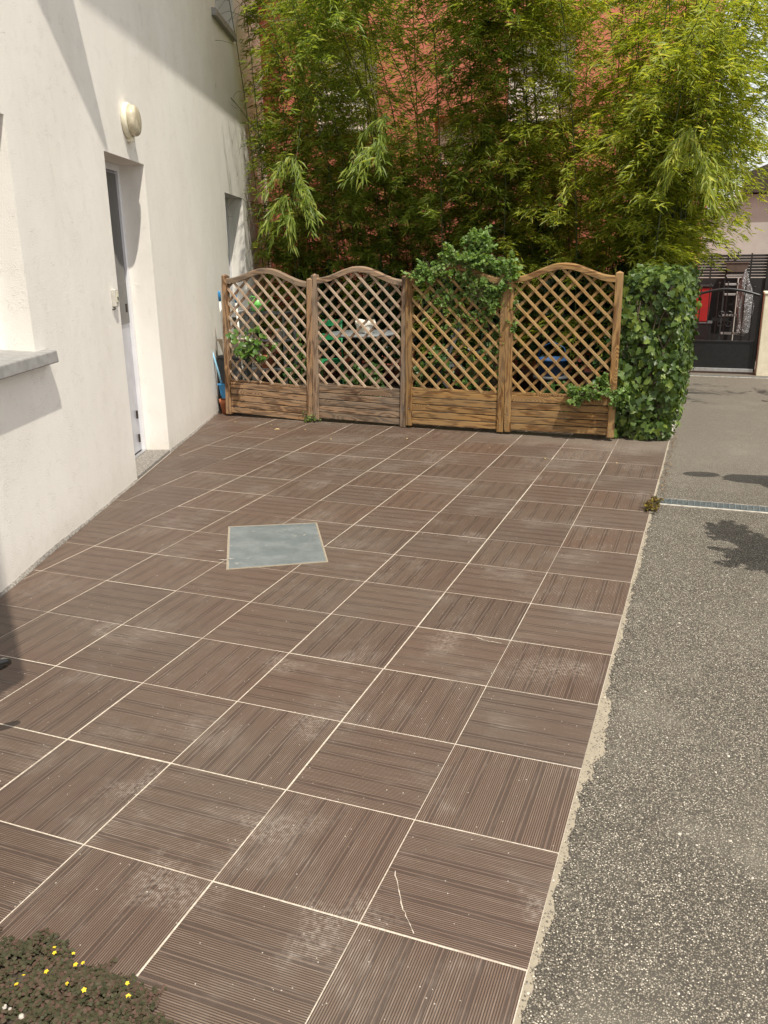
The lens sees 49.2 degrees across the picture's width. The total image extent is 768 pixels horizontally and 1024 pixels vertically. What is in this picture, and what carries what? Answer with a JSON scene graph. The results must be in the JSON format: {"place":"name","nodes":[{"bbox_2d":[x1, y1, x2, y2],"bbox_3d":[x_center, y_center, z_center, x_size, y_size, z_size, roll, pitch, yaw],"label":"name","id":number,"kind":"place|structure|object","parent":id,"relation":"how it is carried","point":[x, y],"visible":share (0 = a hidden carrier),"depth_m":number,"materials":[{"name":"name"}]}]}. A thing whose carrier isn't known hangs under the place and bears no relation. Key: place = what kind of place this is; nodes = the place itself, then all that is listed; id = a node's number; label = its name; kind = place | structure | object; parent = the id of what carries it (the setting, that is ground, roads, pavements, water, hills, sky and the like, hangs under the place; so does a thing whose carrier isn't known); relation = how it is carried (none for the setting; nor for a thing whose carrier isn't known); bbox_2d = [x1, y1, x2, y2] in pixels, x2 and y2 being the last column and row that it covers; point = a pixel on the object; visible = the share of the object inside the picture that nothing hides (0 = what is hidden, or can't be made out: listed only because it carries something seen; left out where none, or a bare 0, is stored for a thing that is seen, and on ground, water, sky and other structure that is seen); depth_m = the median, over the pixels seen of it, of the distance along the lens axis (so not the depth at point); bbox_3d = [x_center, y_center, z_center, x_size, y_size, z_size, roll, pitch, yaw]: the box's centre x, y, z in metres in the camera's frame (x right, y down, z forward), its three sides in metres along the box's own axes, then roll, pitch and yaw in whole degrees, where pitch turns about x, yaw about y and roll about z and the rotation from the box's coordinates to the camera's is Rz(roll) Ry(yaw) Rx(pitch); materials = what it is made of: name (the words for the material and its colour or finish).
{"place":"outdoors","nodes":[
{"label":"outdoors","id":0,"kind":"place"},
{"bbox_2d":[255,327,266,338],"bbox_3d":[-1.504,-2.184,10.250,0.158,0.135,0.158,6,18,20],"label":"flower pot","id":1,"kind":"object","parent":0,"point":[263,328],"visible":0.37,"depth_m":10.20,"materials":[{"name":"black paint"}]},
{"bbox_2d":[0,410,668,1023],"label":"patio","id":2,"kind":"structure","parent":0,"point":[390,744],"depth_m":3.23,"materials":[{"name":"tile"}]},
{"bbox_2d":[0,658,11,669],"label":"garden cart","id":3,"kind":"object","parent":2,"relation":"on","point":[5,663],"visible":1,"depth_m":2.93,"materials":[{"name":"black plastic"}]},
{"bbox_2d":[0,927,178,1023],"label":"oxalis patch","id":4,"kind":"object","parent":2,"relation":"on","point":[40,983],"visible":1,"depth_m":2.00,"materials":[{"name":"plant"}]},
{"bbox_2d":[219,398,225,413],"bbox_3d":[-1.772,-1.192,9.445,0.162,0.160,0.162,6,18,20],"label":"flower pot","id":5,"kind":"object","parent":2,"relation":"on","point":[222,402],"visible":0.46,"depth_m":9.39,"materials":[{"name":"ceramic"}]},
{"bbox_2d":[213,352,225,398],"bbox_3d":[-1.860,-1.615,9.335,0.207,0.705,0.046,6,18,20],"label":"broom","id":6,"kind":"object","parent":5,"relation":"in","point":[222,388],"visible":0.53,"depth_m":9.37,"materials":[{"name":"blue plastic"}]},
{"bbox_2d":[218,291,235,406],"bbox_3d":[-1.746,-1.769,9.288,0.200,1.315,0.040,6,18,20],"label":"broom","id":7,"kind":"object","parent":2,"relation":"on","point":[219,300],"visible":0.43,"depth_m":9.17,"materials":[{"name":"white plastic"}]},
{"bbox_2d":[216,354,252,401],"bbox_3d":[-1.681,-1.473,9.556,0.330,0.630,0.280,6,18,20],"label":"storage bin","id":8,"kind":"object","parent":2,"relation":"on","point":[236,372],"visible":0.2,"depth_m":9.42,"materials":[{"name":"grey plastic"}]},
{"bbox_2d":[217,338,255,355],"bbox_3d":[-1.652,-1.852,9.404,0.390,0.180,0.200,6,18,20],"label":"planter trough","id":9,"kind":"object","parent":8,"relation":"on","point":[220,340],"visible":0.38,"depth_m":9.34,"materials":[{"name":"beige plastic"}]},
{"bbox_2d":[234,294,254,408],"bbox_3d":[-1.558,-1.762,9.291,0.200,1.296,0.056,6,18,20],"label":"broom","id":10,"kind":"object","parent":2,"relation":"on","point":[239,337],"visible":0.14,"depth_m":9.25,"materials":[{"name":"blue plastic"}]},
{"bbox_2d":[221,268,313,421],"bbox_3d":[-1.229,-1.771,8.890,1.068,1.571,0.066,8,19,21],"label":"trellis panel","id":11,"kind":"object","parent":2,"relation":"on","point":[232,386],"visible":0.95,"depth_m":8.90,"materials":[{"name":"brown wood"}]},
{"bbox_2d":[225,326,277,363],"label":"pepper plant","id":12,"kind":"object","parent":11,"relation":"attached to","point":[250,351],"visible":1,"depth_m":8.88,"materials":[{"name":"green plant"}]},
{"bbox_2d":[217,523,327,569],"bbox_3d":[-0.703,0.204,5.144,0.650,0.026,0.798,-3,17,-9],"label":"manhole cover","id":13,"kind":"object","parent":2,"relation":"on","point":[254,546],"visible":0.91,"depth_m":5.09,"materials":[{"name":"grey metal"}]},
{"bbox_2d":[302,411,320,421],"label":"weed","id":14,"kind":"object","parent":2,"relation":"on","point":[310,419],"visible":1,"depth_m":8.88,"materials":[{"name":"green plant"}]},
{"bbox_2d":[4,444,628,1004],"bbox_3d":[-0.662,0.242,4.992,3.980,0.004,7.397,6,18,20],"label":"grit","id":15,"kind":"object","parent":2,"relation":"on","point":[280,662],"visible":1,"depth_m":3.49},
{"bbox_2d":[311,266,406,426],"bbox_3d":[-0.249,-1.679,8.515,1.041,1.571,0.066,7,19,20],"label":"trellis panel","id":16,"kind":"object","parent":2,"relation":"on","point":[358,391],"visible":1,"depth_m":8.54,"materials":[{"name":"brown wood"}]},
{"bbox_2d":[405,265,507,431],"bbox_3d":[0.691,-1.586,8.140,1.011,1.571,0.066,6,18,21],"label":"trellis panel","id":17,"kind":"object","parent":2,"relation":"on","point":[415,395],"visible":0.96,"depth_m":8.18,"materials":[{"name":"brown wood"}]},
{"bbox_2d":[400,224,522,415],"bbox_3d":[0.734,-1.748,8.105,1.158,1.950,0.549,1,17,6],"label":"climbing shrub","id":18,"kind":"object","parent":2,"relation":"on","point":[477,259],"visible":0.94,"depth_m":7.87,"materials":[{"name":"green plant"}]},
{"bbox_2d":[504,262,623,437],"bbox_3d":[1.640,-1.493,7.769,1.039,1.571,0.066,6,18,22],"label":"trellis panel","id":19,"kind":"object","parent":2,"relation":"on","point":[513,403],"visible":0.94,"depth_m":7.79,"materials":[{"name":"brown wood"}]},
{"bbox_2d":[565,372,630,434],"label":"trailing bush","id":20,"kind":"object","parent":2,"relation":"on","point":[587,393],"visible":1,"depth_m":7.65,"materials":[{"name":"green plant"}]},
{"bbox_2d":[614,262,704,440],"bbox_3d":[3.262,-2.055,9.666,0.724,1.630,4.910,6,18,20],"label":"ivy hedge","id":21,"kind":"object","parent":2,"relation":"on","point":[659,312],"visible":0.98,"depth_m":7.64,"materials":[{"name":"green plant"}]},
{"bbox_2d":[355,319,375,333],"bbox_3d":[-0.212,-2.143,9.701,0.223,0.168,0.223,-6,18,-17],"label":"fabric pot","id":22,"kind":"object","parent":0,"point":[368,325],"visible":0.48,"depth_m":9.63,"materials":[{"name":"white fabric"}]},
{"bbox_2d":[253,361,624,428],"bbox_3d":[-0.665,-1.748,11.553,8.910,0.001,5.000,6,18,20],"label":"garden bed","id":23,"kind":"object","parent":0,"point":[524,385],"depth_m":11.56,"materials":[{"name":"soil"}]},
{"bbox_2d":[245,308,297,390],"bbox_3d":[-1.372,-1.952,10.337,0.530,1.080,0.320,6,18,20],"label":"plant shelf","id":24,"kind":"object","parent":23,"relation":"on","point":[276,368],"visible":0.24,"depth_m":10.21,"materials":[{"name":"grey plastic"}]},
{"bbox_2d":[248,296,272,311],"bbox_3d":[-1.496,-2.518,10.146,0.328,0.197,0.170,-1,17,1],"label":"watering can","id":25,"kind":"object","parent":24,"relation":"on","point":[257,304],"visible":0.37,"depth_m":10.09,"materials":[{"name":"plastic"}]},
{"bbox_2d":[262,354,274,368],"bbox_3d":[-1.438,-1.853,10.316,0.189,0.162,0.189,6,18,20],"label":"flower pot","id":26,"kind":"object","parent":24,"relation":"on","point":[269,361],"visible":0.37,"depth_m":10.27,"materials":[{"name":"ceramic"}]},
{"bbox_2d":[275,328,286,339],"bbox_3d":[-1.246,-2.151,10.146,0.147,0.126,0.147,6,18,20],"label":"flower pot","id":27,"kind":"object","parent":24,"relation":"on","point":[280,333],"visible":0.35,"depth_m":10.09,"materials":[{"name":"grey"}]},
{"bbox_2d":[267,329,304,383],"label":"garden shrub","id":28,"kind":"object","parent":23,"relation":"on","point":[289,356],"visible":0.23,"depth_m":10.50,"materials":[{"name":"green plant"}]},
{"bbox_2d":[277,353,323,394],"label":"garden shrub","id":29,"kind":"object","parent":23,"relation":"on","point":[289,371],"visible":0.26,"depth_m":9.88,"materials":[{"name":"green plant"}]},
{"bbox_2d":[216,0,418,379],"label":"bamboo clump","id":30,"kind":"object","parent":23,"relation":"on","point":[301,272],"visible":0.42,"depth_m":11.17,"materials":[{"name":"green plant"}]},
{"bbox_2d":[291,260,355,377],"bbox_3d":[-0.794,-2.635,11.591,0.984,1.642,0.728,6,18,20],"label":"evergreen shrub","id":31,"kind":"object","parent":23,"relation":"on","point":[329,352],"visible":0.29,"depth_m":11.46,"materials":[{"name":"green plant"}]},
{"bbox_2d":[216,0,444,382],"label":"bamboo clump","id":32,"kind":"object","parent":23,"relation":"on","point":[355,248],"visible":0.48,"depth_m":10.47,"materials":[{"name":"green plant"}]},
{"bbox_2d":[320,320,344,400],"bbox_3d":[-0.697,-1.853,10.229,0.410,0.955,0.464,-2,17,-4],"label":"garden chair","id":33,"kind":"object","parent":23,"relation":"on","point":[328,337],"visible":0.17,"depth_m":10.23,"materials":[{"name":"green paint"}]},
{"bbox_2d":[340,358,384,408],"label":"garden shrub","id":34,"kind":"object","parent":23,"relation":"on","point":[368,370],"visible":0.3,"depth_m":9.23,"materials":[{"name":"green plant"}]},
{"bbox_2d":[329,330,395,401],"bbox_3d":[-0.243,-1.708,9.939,0.800,0.827,0.800,6,18,20],"label":"garden table","id":35,"kind":"object","parent":23,"relation":"on","point":[376,333],"visible":0.46,"depth_m":9.70,"materials":[{"name":"grey paint"}]},
{"bbox_2d":[344,259,401,378],"bbox_3d":[-0.103,-2.499,11.118,0.904,1.636,0.757,6,18,20],"label":"evergreen shrub","id":36,"kind":"object","parent":23,"relation":"on","point":[376,303],"visible":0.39,"depth_m":11.00,"materials":[{"name":"green plant"}]},
{"bbox_2d":[237,0,564,380],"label":"bamboo clump","id":37,"kind":"object","parent":23,"relation":"on","point":[431,225],"visible":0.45,"depth_m":9.97,"materials":[{"name":"green plant"}]},
{"bbox_2d":[413,344,455,397],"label":"garden shrub","id":38,"kind":"object","parent":23,"relation":"on","point":[435,363],"visible":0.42,"depth_m":9.59,"materials":[{"name":"green plant"}]},
{"bbox_2d":[413,255,467,378],"bbox_3d":[0.721,-2.471,10.893,0.983,1.694,0.716,6,18,20],"label":"evergreen shrub","id":39,"kind":"object","parent":23,"relation":"on","point":[425,333],"visible":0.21,"depth_m":10.84,"materials":[{"name":"green plant"}]},
{"bbox_2d":[425,323,463,406],"bbox_3d":[0.707,-1.719,9.731,0.463,0.955,0.410,0,17,1],"label":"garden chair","id":40,"kind":"object","parent":23,"relation":"on","point":[449,352],"visible":0.29,"depth_m":9.59,"materials":[{"name":"green plastic"}]},
{"bbox_2d":[337,0,607,385],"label":"bamboo clump","id":41,"kind":"object","parent":23,"relation":"on","point":[502,53],"visible":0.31,"depth_m":9.76,"materials":[{"name":"green plant"}]},
{"bbox_2d":[452,342,498,414],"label":"garden shrub","id":42,"kind":"object","parent":23,"relation":"on","point":[464,381],"visible":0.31,"depth_m":8.88,"materials":[{"name":"green plant"}]},
{"bbox_2d":[457,264,527,384],"bbox_3d":[1.332,-2.314,10.503,0.963,1.608,0.726,6,18,20],"label":"evergreen shrub","id":43,"kind":"object","parent":23,"relation":"on","point":[496,319],"visible":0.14,"depth_m":10.37,"materials":[{"name":"green plant"}]},
{"bbox_2d":[419,0,654,385],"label":"bamboo clump","id":44,"kind":"object","parent":23,"relation":"on","point":[559,178],"visible":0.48,"depth_m":9.65,"materials":[{"name":"green plant"}]},
{"bbox_2d":[533,373,568,410],"bbox_3d":[1.817,-1.280,9.136,0.400,0.419,0.400,6,18,20],"label":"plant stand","id":45,"kind":"object","parent":23,"relation":"on","point":[564,378],"visible":0.38,"depth_m":8.95,"materials":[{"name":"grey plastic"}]},
{"bbox_2d":[535,341,567,376],"bbox_3d":[1.812,-1.655,9.021,0.360,0.362,0.360,6,18,20],"label":"tub","id":46,"kind":"object","parent":45,"relation":"on","point":[548,362],"visible":0.52,"depth_m":8.94,"materials":[{"name":"blue plastic"}]},
{"bbox_2d":[531,380,576,418],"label":"garden shrub","id":47,"kind":"object","parent":23,"relation":"on","point":[552,385],"visible":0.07,"depth_m":8.53,"materials":[{"name":"green plant"}]},
{"bbox_2d":[515,251,598,389],"bbox_3d":[2.129,-2.317,10.289,1.021,1.718,0.761,6,18,20],"label":"evergreen shrub","id":48,"kind":"object","parent":23,"relation":"on","point":[539,339],"visible":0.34,"depth_m":10.16,"materials":[{"name":"green plant"}]},
{"bbox_2d":[571,259,637,379],"bbox_3d":[2.728,-2.151,9.877,0.874,1.626,0.790,-8,18,-22],"label":"evergreen shrub","id":49,"kind":"object","parent":23,"relation":"on","point":[606,306],"visible":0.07,"depth_m":9.85,"materials":[{"name":"green plant"}]},
{"bbox_2d":[592,330,628,390],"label":"garden shrub","id":50,"kind":"object","parent":23,"relation":"on","point":[606,355],"visible":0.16,"depth_m":9.25,"materials":[{"name":"green plant"}]},
{"bbox_2d":[509,0,767,389],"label":"bamboo clump","id":51,"kind":"object","parent":23,"relation":"on","point":[612,219],"visible":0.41,"depth_m":9.05,"materials":[{"name":"green plant"}]},
{"bbox_2d":[553,0,767,289],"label":"bamboo clump","id":52,"kind":"object","parent":23,"relation":"on","point":[721,142],"visible":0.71,"depth_m":8.48,"materials":[{"name":"green plant"}]},
{"bbox_2d":[521,360,767,1023],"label":"driveway","id":53,"kind":"structure","parent":0,"point":[719,453],"depth_m":2.81,"materials":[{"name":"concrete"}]},
{"bbox_2d":[514,440,669,1023],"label":"mortar strip","id":54,"kind":"object","parent":53,"relation":"on","point":[590,758],"visible":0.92,"depth_m":2.83,"materials":[{"name":"beige concrete"}]},
{"bbox_2d":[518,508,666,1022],"bbox_3d":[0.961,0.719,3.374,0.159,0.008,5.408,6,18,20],"label":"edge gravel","id":55,"kind":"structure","parent":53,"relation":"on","point":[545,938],"depth_m":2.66,"materials":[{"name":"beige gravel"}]},
{"bbox_2d":[640,493,665,512],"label":"weed","id":56,"kind":"object","parent":53,"relation":"on","point":[651,503],"visible":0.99,"depth_m":5.71,"materials":[{"name":"yellow plant"}]},
{"bbox_2d":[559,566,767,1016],"bbox_3d":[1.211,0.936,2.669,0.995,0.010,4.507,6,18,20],"label":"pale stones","id":57,"kind":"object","parent":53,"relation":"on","point":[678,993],"visible":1,"depth_m":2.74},
{"bbox_2d":[661,433,677,494],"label":"leaf litter","id":58,"kind":"object","parent":53,"relation":"on","point":[670,463],"visible":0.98,"depth_m":6.94,"materials":[{"name":"beige plant"}]},
{"bbox_2d":[693,321,711,339],"bbox_3d":[4.922,-2.715,13.334,0.500,0.620,0.420,6,18,20],"label":"black crate","id":59,"kind":"object","parent":53,"relation":"on","point":[701,329],"visible":0.3,"depth_m":13.06,"materials":[{"name":"paint"}]},
{"bbox_2d":[694,284,713,321],"bbox_3d":[4.914,-3.279,13.161,0.430,0.560,0.350,6,18,20],"label":"red bin","id":60,"kind":"object","parent":59,"relation":"on","point":[704,307],"visible":0.45,"depth_m":12.99,"materials":[{"name":"plastic"}]},
{"bbox_2d":[657,497,767,513],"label":"drain grate","id":61,"kind":"object","parent":53,"relation":"on","point":[711,506],"visible":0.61,"depth_m":5.80,"materials":[{"name":"metal"}]},
{"bbox_2d":[690,374,767,378],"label":"drain grate","id":62,"kind":"object","parent":53,"relation":"on","point":[729,376],"visible":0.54,"depth_m":11.72,"materials":[{"name":"concrete"}]},
{"bbox_2d":[696,253,767,356],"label":"slatted fence","id":63,"kind":"object","parent":53,"relation":"on","point":[761,284],"visible":0.4,"depth_m":13.21,"materials":[{"name":"black metal"}]},
{"bbox_2d":[725,250,749,271],"bbox_3d":[5.455,-3.868,12.929,0.350,0.328,0.180,6,18,20],"label":"hanging trough","id":64,"kind":"object","parent":63,"relation":"hanging from","point":[737,266],"visible":0.81,"depth_m":12.88,"materials":[{"name":"brown plastic"}]},
{"bbox_2d":[718,270,747,340],"bbox_3d":[5.421,-3.035,13.062,0.332,1.392,0.379,6,18,20],"label":"step ladder","id":65,"kind":"object","parent":53,"relation":"on","point":[732,294],"visible":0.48,"depth_m":13.03,"materials":[{"name":"silver metal"}]},
{"bbox_2d":[736,269,753,335],"bbox_3d":[5.499,-3.186,12.764,0.253,1.000,0.181,6,18,20],"label":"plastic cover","id":66,"kind":"object","parent":65,"relation":"hanging from","point":[747,307],"visible":0.89,"depth_m":12.73,"materials":[{"name":"grey plastic"}]},
{"bbox_2d":[755,291,767,375],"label":"gate pillar","id":67,"kind":"structure","parent":53,"relation":"on","point":[761,367],"depth_m":11.68,"materials":[{"name":"beige paint"}]},
{"bbox_2d":[689,282,762,372],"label":"metal gate","id":68,"kind":"structure","parent":67,"relation":"attached to","point":[722,355],"depth_m":11.93,"materials":[{"name":"metal"}]},
{"bbox_2d":[698,164,767,339],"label":"garage","id":69,"kind":"structure","parent":0,"point":[757,243],"depth_m":15.47,"materials":[{"name":"beige paint"}]},
{"bbox_2d":[708,1,767,208],"label":"sky","id":70,"kind":"structure","parent":0,"point":[752,85],"materials":[{"name":"white"}]},
{"label":"ground","id":71,"kind":"structure","parent":0,"visible":0},
{"bbox_2d":[0,0,275,596],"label":"white house","id":72,"kind":"structure","parent":71,"relation":"on","point":[103,405],"depth_m":6.05,"materials":[{"name":"paint"}]},
{"bbox_2d":[111,289,118,309],"bbox_3d":[-1.964,-1.552,6.130,0.039,0.148,0.080,0,17,2],"label":"doorbell","id":73,"kind":"object","parent":72,"relation":"attached to","point":[115,297],"visible":1,"depth_m":6.11,"materials":[{"name":"grey plastic"}]},
{"bbox_2d":[106,170,141,453],"bbox_3d":[-2.213,-1.547,6.784,0.074,2.310,0.838,0,17,2],"label":"door","id":74,"kind":"structure","parent":72,"relation":"in","point":[111,179],"depth_m":7.02,"materials":[{"name":"white plastic"}]},
{"bbox_2d":[120,102,141,144],"bbox_3d":[-1.931,-2.983,6.441,0.102,0.297,0.256,0,17,2],"label":"wall lamp","id":75,"kind":"object","parent":72,"relation":"attached to","point":[131,122],"visible":1,"depth_m":6.36,"materials":[{"name":"beige plastic"}]},
{"bbox_2d":[225,198,233,305],"bbox_3d":[-2.102,-3.291,10.695,0.070,1.390,1.135,0,17,2],"label":"window","id":76,"kind":"structure","parent":72,"relation":"in","point":[226,204],"depth_m":11.16,"materials":[{"name":"white plastic"}]},
{"bbox_2d":[258,0,725,371],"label":"red building","id":77,"kind":"structure","parent":71,"relation":"on","point":[515,361],"depth_m":12.26,"materials":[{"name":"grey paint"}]},
{"bbox_2d":[309,38,377,136],"bbox_3d":[-0.578,-6.444,12.756,1.230,1.330,0.340,6,18,20],"label":"window","id":78,"kind":"structure","parent":77,"relation":"in","point":[372,38],"depth_m":12.77,"materials":[{"name":"grey paint"}]},
{"bbox_2d":[438,116,478,164],"bbox_3d":[1.137,-5.521,12.503,0.680,0.670,0.080,6,18,20],"label":"window","id":79,"kind":"structure","parent":77,"relation":"in","point":[441,142],"depth_m":12.51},
{"bbox_2d":[508,28,575,123],"bbox_3d":[2.197,-6.095,11.754,1.090,1.220,0.340,6,18,20],"label":"window","id":80,"kind":"structure","parent":77,"relation":"in","point":[570,69],"depth_m":11.85,"materials":[{"name":"grey paint"}]}
]}

